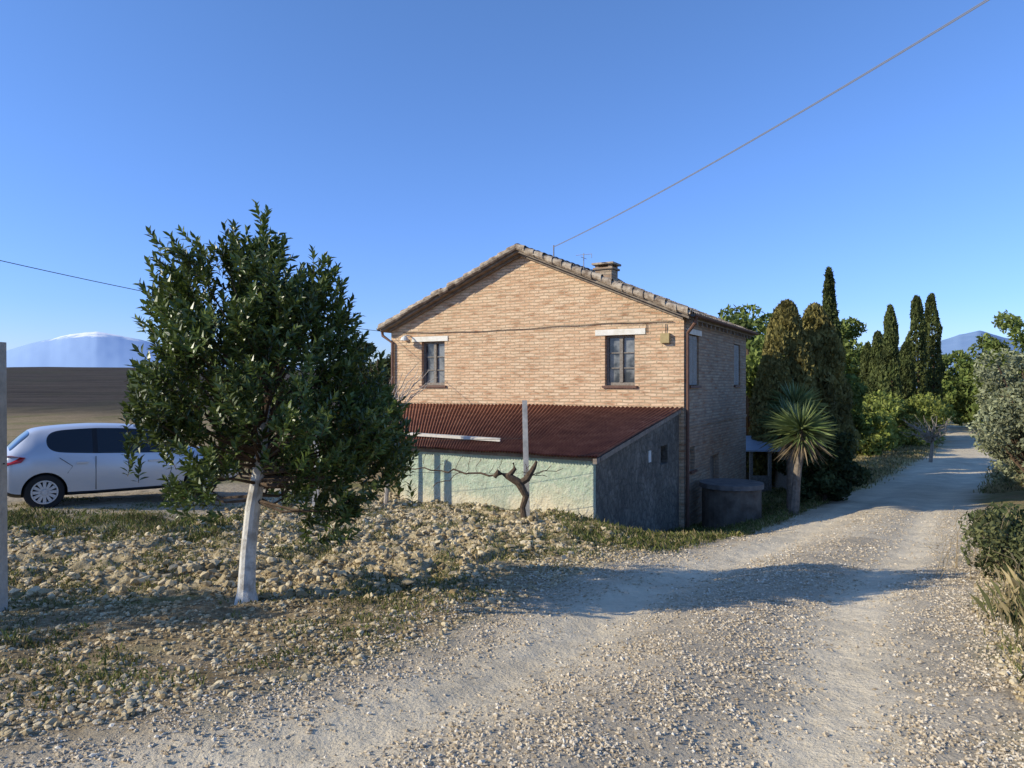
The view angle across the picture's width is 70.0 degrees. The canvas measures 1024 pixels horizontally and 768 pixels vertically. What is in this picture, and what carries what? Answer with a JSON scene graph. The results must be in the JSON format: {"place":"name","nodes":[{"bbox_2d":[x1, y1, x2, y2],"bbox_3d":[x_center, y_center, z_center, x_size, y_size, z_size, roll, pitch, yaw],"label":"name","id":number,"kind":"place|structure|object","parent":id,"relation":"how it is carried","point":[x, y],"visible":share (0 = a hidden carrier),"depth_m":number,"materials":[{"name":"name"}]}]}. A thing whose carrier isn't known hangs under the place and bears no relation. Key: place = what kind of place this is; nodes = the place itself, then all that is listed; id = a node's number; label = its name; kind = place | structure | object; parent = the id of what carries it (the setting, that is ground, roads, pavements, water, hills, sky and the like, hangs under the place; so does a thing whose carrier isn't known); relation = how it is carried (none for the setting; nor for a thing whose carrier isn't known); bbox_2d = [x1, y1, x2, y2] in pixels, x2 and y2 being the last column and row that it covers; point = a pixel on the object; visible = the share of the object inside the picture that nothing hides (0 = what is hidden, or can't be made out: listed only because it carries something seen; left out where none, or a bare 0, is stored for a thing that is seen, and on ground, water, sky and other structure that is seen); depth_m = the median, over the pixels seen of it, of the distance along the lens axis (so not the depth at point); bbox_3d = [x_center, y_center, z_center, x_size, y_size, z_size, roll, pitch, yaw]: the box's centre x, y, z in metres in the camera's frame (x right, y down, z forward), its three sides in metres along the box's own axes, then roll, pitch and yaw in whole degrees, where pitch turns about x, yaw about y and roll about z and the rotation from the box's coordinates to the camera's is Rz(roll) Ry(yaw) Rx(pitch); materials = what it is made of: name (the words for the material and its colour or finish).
{"place":"outdoors","nodes":[
{"label":"outdoors","id":0,"kind":"place"},
{"bbox_2d":[6,332,328,369],"bbox_3d":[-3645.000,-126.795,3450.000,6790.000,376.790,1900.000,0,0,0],"label":"distant mountain","id":1,"kind":"structure","parent":0,"point":[93,349],"depth_m":3593.39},
{"bbox_2d":[0,496,686,714],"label":"grass","id":2,"kind":"structure","parent":0,"point":[30,643],"depth_m":6.86,"materials":[{"name":"green plant"}]},
{"bbox_2d":[0,367,1023,767],"bbox_3d":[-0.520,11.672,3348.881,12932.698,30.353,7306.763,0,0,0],"label":"ground","id":3,"kind":"structure","parent":0,"point":[950,479],"depth_m":5.08,"materials":[{"name":"grey gravel"}]},
{"bbox_2d":[0,342,7,611],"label":"concrete post","id":4,"kind":"object","parent":3,"relation":"on","point":[3,501],"visible":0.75,"depth_m":6.16,"materials":[{"name":"grey concrete"}]},
{"bbox_2d":[3,438,522,472],"bbox_3d":[-4.321,1.143,11.092,5.797,0.958,8.018,0,0,35],"label":"vine wire","id":5,"kind":"object","parent":4,"relation":"attached to","point":[444,439],"visible":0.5,"depth_m":13.20,"materials":[{"name":"grey"}]},
{"bbox_2d":[7,423,238,508],"bbox_3d":[-7.532,1.471,14.213,4.095,1.448,2.040,0,0,-37],"label":"parked car","id":6,"kind":"object","parent":3,"relation":"on","point":[49,466],"visible":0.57,"depth_m":13.09,"materials":[{"name":"silver metal"}]},
{"bbox_2d":[7,505,243,542],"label":"grass","id":7,"kind":"structure","parent":3,"relation":"on","point":[20,516],"depth_m":11.12,"materials":[{"name":"green plant"}]},
{"bbox_2d":[118,199,420,604],"bbox_3d":[-2.125,0.197,6.522,2.647,3.709,2.593,0,0,0],"label":"bay laurel tree","id":8,"kind":"object","parent":3,"relation":"on","point":[269,325],"visible":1,"depth_m":6.04,"materials":[{"name":"green plant"}]},
{"bbox_2d":[312,411,319,508],"bbox_3d":[-3.750,1.492,14.000,0.120,2.300,0.120,0,0,0],"label":"concrete post","id":9,"kind":"object","parent":3,"relation":"on","point":[313,502],"depth_m":13.94,"materials":[{"name":"grey concrete"}]},
{"bbox_2d":[7,491,632,604],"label":"soil clods","id":10,"kind":"object","parent":3,"relation":"on","point":[188,567],"visible":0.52,"depth_m":8.81,"materials":[{"name":"beige stone"}]},
{"bbox_2d":[348,342,390,422],"bbox_3d":[-5.386,0.512,29.976,3.098,4.609,3.273,0,0,36],"label":"dark shrub","id":11,"kind":"object","parent":3,"relation":"on","point":[387,362],"visible":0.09,"depth_m":29.46,"materials":[{"name":"green plant"}]},
{"bbox_2d":[376,363,437,503],"bbox_3d":[-2.516,0.999,14.676,1.946,2.882,0.724,0,0,-22],"label":"bare fig tree","id":12,"kind":"object","parent":3,"relation":"on","point":[386,496],"visible":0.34,"depth_m":14.78,"materials":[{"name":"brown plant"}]},
{"bbox_2d":[411,453,562,518],"bbox_3d":[-0.554,1.834,12.701,2.865,1.183,0.376,0,0,15],"label":"grape vine","id":13,"kind":"object","parent":3,"relation":"on","point":[519,483],"visible":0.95,"depth_m":12.47,"materials":[{"name":"brown plant"}]},
{"bbox_2d":[0,528,1023,739],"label":"soil clods","id":14,"kind":"object","parent":3,"relation":"on","point":[108,700],"visible":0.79,"depth_m":5.14,"materials":[{"name":"brown soil"}]},
{"bbox_2d":[522,400,529,516],"bbox_3d":[0.249,1.434,12.750,0.142,2.300,0.100,0,0,0],"label":"concrete post","id":15,"kind":"object","parent":3,"relation":"on","point":[525,435],"visible":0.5,"depth_m":12.71,"materials":[{"name":"grey concrete"}]},
{"bbox_2d":[391,256,690,527],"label":"walls","id":16,"kind":"structure","parent":3,"relation":"on","point":[565,363],"depth_m":19.93,"materials":[{"name":"brick"}]},
{"bbox_2d":[401,335,409,340],"bbox_3d":[-3.192,-1.381,21.908,0.258,0.177,0.448,0,0,7],"label":"wall lamp","id":17,"kind":"object","parent":16,"relation":"attached to","point":[404,338],"visible":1,"depth_m":21.76,"materials":[{"name":"white plastic"}]},
{"bbox_2d":[419,341,445,386],"bbox_3d":[-2.300,-0.580,21.720,0.950,1.360,0.275,0,0,29],"label":"window","id":18,"kind":"structure","parent":16,"relation":"attached to","point":[434,358],"depth_m":21.77,"materials":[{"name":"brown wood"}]},
{"bbox_2d":[405,321,673,332],"bbox_3d":[0.348,-1.364,20.125,8.350,0.428,0.019,0,0,29],"label":"facade cable","id":19,"kind":"object","parent":16,"relation":"attached to","point":[545,327],"visible":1,"depth_m":19.74,"materials":[{"name":"grey plastic"}]},
{"bbox_2d":[412,328,701,341],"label":"lintels","id":20,"kind":"object","parent":16,"relation":"on","point":[597,333],"visible":0.91,"depth_m":18.96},
{"bbox_2d":[377,243,754,336],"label":"roof","id":21,"kind":"structure","parent":16,"relation":"on","point":[488,265],"depth_m":20.13,"materials":[{"name":"tile"}]},
{"bbox_2d":[591,261,620,281],"bbox_3d":[2.735,-3.090,21.177,0.660,0.780,0.660,0,0,29],"label":"chimney","id":22,"kind":"object","parent":21,"relation":"on","point":[610,269],"visible":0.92,"depth_m":20.96,"materials":[{"name":"brick"}]},
{"bbox_2d":[376,313,758,526],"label":"gutters","id":23,"kind":"object","parent":16,"relation":"attached to","point":[697,316],"visible":0.64,"depth_m":18.01,"materials":[{"name":"brown metal"}]},
{"bbox_2d":[389,253,749,338],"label":"eaves trim","id":24,"kind":"structure","parent":16,"relation":"attached to","point":[691,321],"depth_m":20.26,"materials":[{"name":"brown wood"}]},
{"bbox_2d":[602,335,636,387],"bbox_3d":[2.808,-0.580,18.879,0.940,1.360,0.275,0,0,29],"label":"window","id":25,"kind":"structure","parent":16,"relation":"attached to","point":[621,361],"depth_m":18.93,"materials":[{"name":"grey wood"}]},
{"bbox_2d":[660,333,669,342],"bbox_3d":[3.807,-1.140,18.165,0.220,0.240,0.117,0,0,29],"label":"wall box","id":26,"kind":"object","parent":16,"relation":"attached to","point":[664,337],"visible":1,"depth_m":18.11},
{"bbox_2d":[399,403,682,532],"bbox_3d":[-0.959,2.370,17.548,8.870,3.660,5.825,0,0,29],"label":"lean to shed","id":27,"kind":"object","parent":3,"relation":"on","point":[619,464],"visible":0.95,"depth_m":14.91,"materials":[{"name":"green paint"}]},
{"bbox_2d":[549,486,858,552],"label":"grass","id":28,"kind":"structure","parent":3,"relation":"on","point":[694,533],"depth_m":12.30,"materials":[{"name":"green plant"}]},
{"bbox_2d":[684,317,746,526],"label":"side wall","id":29,"kind":"structure","parent":3,"relation":"on","point":[717,415],"depth_m":20.70,"materials":[{"name":"brick"}]},
{"bbox_2d":[689,335,701,387],"bbox_3d":[4.624,-0.580,18.868,0.275,1.360,1.020,0,0,29],"label":"window","id":30,"kind":"structure","parent":29,"relation":"attached to","point":[692,360],"depth_m":18.87,"materials":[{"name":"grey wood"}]},
{"bbox_2d":[710,455,713,478],"bbox_3d":[5.584,3.100,20.794,0.050,2.200,1.000,0,0,29],"label":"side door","id":31,"kind":"structure","parent":29,"relation":"attached to","point":[711,466],"depth_m":21.05,"materials":[{"name":"grey wood"}]},
{"bbox_2d":[734,345,742,386],"bbox_3d":[7.103,-0.580,23.325,0.275,1.360,1.020,0,0,29],"label":"window","id":32,"kind":"structure","parent":29,"relation":"attached to","point":[736,365],"depth_m":23.39,"materials":[{"name":"grey wood"}]},
{"bbox_2d":[699,478,763,528],"bbox_3d":[5.498,3.280,18.325,1.560,1.640,1.560,0,0,0],"label":"concrete well","id":33,"kind":"object","parent":3,"relation":"on","point":[727,501],"visible":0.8,"depth_m":17.74,"materials":[{"name":"grey concrete"}]},
{"bbox_2d":[718,303,772,338],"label":"pine tree","id":34,"kind":"object","parent":3,"relation":"on","point":[760,328],"visible":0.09,"depth_m":66.06,"materials":[{"name":"green plant"}]},
{"bbox_2d":[722,314,782,435],"bbox_3d":[11.910,0.397,35.949,5.626,8.034,6.073,0,0,26],"label":"pine tree","id":35,"kind":"object","parent":3,"relation":"on","point":[754,345],"visible":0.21,"depth_m":34.79,"materials":[{"name":"green plant"}]},
{"bbox_2d":[746,436,786,491],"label":"tool shed","id":36,"kind":"structure","parent":3,"relation":"on","point":[752,446],"depth_m":25.58,"materials":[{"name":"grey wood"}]},
{"bbox_2d":[746,348,790,485],"bbox_3d":[9.729,1.371,27.266,2.233,5.479,1.913,0,0,0],"label":"thuja tree","id":37,"kind":"object","parent":3,"relation":"on","point":[771,360],"visible":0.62,"depth_m":26.92,"materials":[{"name":"green plant"}]},
{"bbox_2d":[748,299,819,435],"bbox_3d":[10.620,0.430,28.117,2.972,7.460,2.756,0,0,0],"label":"thuja tree","id":38,"kind":"object","parent":3,"relation":"on","point":[787,338],"visible":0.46,"depth_m":27.68,"materials":[{"name":"green plant"}]},
{"bbox_2d":[754,393,818,509],"bbox_3d":[7.577,1.884,19.920,1.883,3.309,1.924,0,0,0],"label":"yucca plant","id":39,"kind":"object","parent":3,"relation":"on","point":[790,464],"visible":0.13,"depth_m":19.84,"materials":[{"name":"green plant"}]},
{"bbox_2d":[761,377,830,421],"bbox_3d":[8.211,1.708,21.219,2.014,3.945,2.034,0,0,0],"label":"yucca plant","id":40,"kind":"object","parent":39,"relation":"part of","point":[792,394],"visible":0.31,"depth_m":20.97,"materials":[{"name":"green plant"}]},
{"bbox_2d":[765,397,840,514],"bbox_3d":[7.213,1.801,18.200,1.938,3.114,1.931,0,0,0],"label":"yucca plant","id":41,"kind":"object","parent":3,"relation":"on","point":[804,429],"visible":1,"depth_m":18.07,"materials":[{"name":"green plant"}]},
{"bbox_2d":[775,413,850,488],"bbox_3d":[10.373,2.455,24.980,2.377,3.042,2.405,0,0,0],"label":"dark shrub","id":42,"kind":"object","parent":3,"relation":"on","point":[779,466],"visible":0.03,"depth_m":25.15,"materials":[{"name":"green plant"}]},
{"bbox_2d":[791,302,860,451],"bbox_3d":[12.145,0.455,29.481,3.011,7.553,2.658,0,0,-33],"label":"thuja tree","id":43,"kind":"object","parent":3,"relation":"on","point":[821,332],"visible":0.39,"depth_m":28.90,"materials":[{"name":"green plant"}]},
{"bbox_2d":[821,266,845,377],"bbox_3d":[14.342,-0.496,32.926,1.536,9.675,1.546,0,0,0],"label":"cypress tree","id":44,"kind":"object","parent":3,"relation":"on","point":[829,303],"visible":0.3,"depth_m":32.78,"materials":[{"name":"green plant"}]},
{"bbox_2d":[800,431,874,501],"bbox_3d":[9.389,2.543,21.878,2.417,2.553,1.730,0,0,0],"label":"dark shrub","id":45,"kind":"object","parent":3,"relation":"on","point":[831,479],"visible":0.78,"depth_m":21.41,"materials":[{"name":"green plant"}]},
{"bbox_2d":[819,362,859,464],"bbox_3d":[13.269,1.148,30.823,2.592,6.265,2.345,0,0,0],"label":"thuja tree","id":46,"kind":"object","parent":3,"relation":"on","point":[848,393],"visible":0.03,"depth_m":30.06,"materials":[{"name":"green plant"}]},
{"bbox_2d":[839,316,866,381],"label":"pine tree","id":47,"kind":"object","parent":3,"relation":"on","point":[851,327],"visible":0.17,"depth_m":72.52,"materials":[{"name":"green plant"}]},
{"bbox_2d":[845,371,873,439],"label":"broadleaf tree","id":48,"kind":"object","parent":3,"relation":"on","point":[862,422],"visible":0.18,"depth_m":33.17,"materials":[{"name":"green plant"}]},
{"bbox_2d":[857,342,876,400],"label":"cypress tree","id":49,"kind":"object","parent":3,"relation":"on","point":[864,362],"visible":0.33,"depth_m":59.77,"materials":[{"name":"green plant"}]},
{"bbox_2d":[851,404,893,456],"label":"green shrub","id":50,"kind":"object","parent":3,"relation":"on","point":[874,442],"visible":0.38,"depth_m":42.21,"materials":[{"name":"green plant"}]},
{"bbox_2d":[866,330,883,395],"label":"cypress tree","id":51,"kind":"object","parent":3,"relation":"on","point":[876,348],"visible":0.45,"depth_m":57.69,"materials":[{"name":"green plant"}]},
{"bbox_2d":[862,401,898,450],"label":"green shrub","id":52,"kind":"object","parent":3,"relation":"on","point":[894,442],"visible":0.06,"depth_m":46.06,"materials":[{"name":"green plant"}]},
{"bbox_2d":[877,304,902,421],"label":"cypress tree","id":53,"kind":"object","parent":3,"relation":"on","point":[889,379],"visible":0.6,"depth_m":51.63,"materials":[{"name":"green plant"}]},
{"bbox_2d":[862,389,920,447],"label":"green shrub","id":54,"kind":"object","parent":3,"relation":"on","point":[895,407],"visible":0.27,"depth_m":48.94,"materials":[{"name":"green plant"}]},
{"bbox_2d":[898,341,918,428],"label":"cypress tree","id":55,"kind":"object","parent":3,"relation":"on","point":[907,374],"visible":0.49,"depth_m":55.59,"materials":[{"name":"green plant"}]},
{"bbox_2d":[847,341,984,426],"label":"distant trees","id":56,"kind":"object","parent":3,"relation":"on","point":[957,389],"visible":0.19,"depth_m":74.20,"materials":[{"name":"green plant"}]},
{"bbox_2d":[902,295,931,395],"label":"cypress tree","id":57,"kind":"object","parent":3,"relation":"on","point":[918,325],"visible":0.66,"depth_m":57.61,"materials":[{"name":"green plant"}]},
{"bbox_2d":[887,396,946,446],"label":"green shrub","id":58,"kind":"object","parent":3,"relation":"on","point":[919,407],"visible":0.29,"depth_m":50.22,"materials":[{"name":"green plant"}]},
{"bbox_2d":[902,392,956,443],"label":"green shrub","id":59,"kind":"object","parent":3,"relation":"on","point":[949,414],"visible":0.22,"depth_m":54.30,"materials":[{"name":"green plant"}]},
{"bbox_2d":[902,416,959,461],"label":"bare fruit tree","id":60,"kind":"object","parent":3,"relation":"on","point":[931,437],"visible":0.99,"depth_m":39.41,"materials":[{"name":"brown plant"}]},
{"bbox_2d":[920,293,949,434],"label":"cypress tree","id":61,"kind":"object","parent":3,"relation":"on","point":[934,359],"visible":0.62,"depth_m":59.48,"materials":[{"name":"green plant"}]},
{"bbox_2d":[924,507,1023,587],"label":"dry stalks","id":62,"kind":"object","parent":3,"relation":"on","point":[956,561],"visible":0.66,"depth_m":8.16,"materials":[{"name":"brown plant"}]},
{"bbox_2d":[958,501,1023,566],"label":"verge bush","id":63,"kind":"object","parent":3,"relation":"on","point":[1015,524],"visible":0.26,"depth_m":9.08,"materials":[{"name":"green plant"}]},
{"bbox_2d":[960,507,1023,577],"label":"verge bush","id":64,"kind":"object","parent":3,"relation":"on","point":[993,525],"visible":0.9,"depth_m":7.90,"materials":[{"name":"green plant"}]},
{"bbox_2d":[966,348,1023,471],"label":"olive tree","id":65,"kind":"object","parent":3,"relation":"on","point":[1003,428],"visible":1,"depth_m":22.61,"materials":[{"name":"green plant"}]},
{"bbox_2d":[966,310,1023,422],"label":"distant trees","id":66,"kind":"object","parent":3,"relation":"on","point":[1013,324],"visible":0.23,"depth_m":71.04,"materials":[{"name":"green plant"}]},
{"bbox_2d":[968,513,1023,683],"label":"weeds","id":67,"kind":"object","parent":3,"relation":"on","point":[1012,579],"visible":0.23,"depth_m":6.26,"materials":[{"name":"beige plant"}]},
{"bbox_2d":[973,375,1023,485],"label":"olive tree","id":68,"kind":"object","parent":3,"relation":"on","point":[1015,469],"visible":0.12,"depth_m":25.14,"materials":[{"name":"green plant"}]},
{"bbox_2d":[1020,438,1023,466],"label":"olive tree","id":69,"kind":"object","parent":3,"relation":"on","point":[1021,441],"visible":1,"depth_m":20.97,"materials":[{"name":"green plant"}]},
{"bbox_3d":[-14.200,-0.550,8.600,0.260,6.300,0.260,0,0,0],"label":"utility pole","id":70,"kind":"object","parent":3,"relation":"on","visible":0},
{"bbox_2d":[0,260,380,331],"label":"phone cable","id":71,"kind":"object","parent":70,"relation":"attached to","point":[111,284],"visible":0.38,"depth_m":15.45,"materials":[{"name":"grey plastic"}]},
{"bbox_3d":[9.600,-2.200,-2.200,0.320,8.200,0.320,0,0,0],"label":"utility pole","id":72,"kind":"object","parent":3,"relation":"on","visible":0},
{"bbox_2d":[553,0,988,256],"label":"power cable","id":73,"kind":"object","parent":72,"relation":"attached to","point":[904,50],"visible":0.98,"depth_m":11.50,"materials":[{"name":"black rubber"}]},
{"bbox_2d":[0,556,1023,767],"bbox_3d":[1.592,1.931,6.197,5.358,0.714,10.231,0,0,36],"label":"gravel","id":74,"kind":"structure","parent":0,"point":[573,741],"depth_m":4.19,"materials":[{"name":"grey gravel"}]},
{"bbox_2d":[0,0,1023,364],"label":"sky","id":75,"kind":"structure","parent":0,"point":[410,143],"materials":[{"name":"blue"}]},
{"bbox_2d":[483,509,1016,589],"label":"gravel","id":76,"kind":"structure","parent":0,"point":[800,566],"depth_m":9.59,"materials":[{"name":"grey gravel"}]},
{"bbox_2d":[849,436,1023,493],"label":"grass","id":77,"kind":"structure","parent":0,"point":[994,486],"depth_m":36.31,"materials":[{"name":"green plant"}]},
{"bbox_2d":[898,330,1023,372],"bbox_3d":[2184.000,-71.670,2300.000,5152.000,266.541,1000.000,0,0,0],"label":"distant hills","id":78,"kind":"structure","parent":0,"point":[965,342],"depth_m":2601.82,"materials":[{"name":"blue"}]},
{"bbox_2d":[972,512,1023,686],"bbox_3d":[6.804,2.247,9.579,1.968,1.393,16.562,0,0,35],"label":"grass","id":79,"kind":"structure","parent":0,"point":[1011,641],"depth_m":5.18,"materials":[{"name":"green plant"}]}
]}

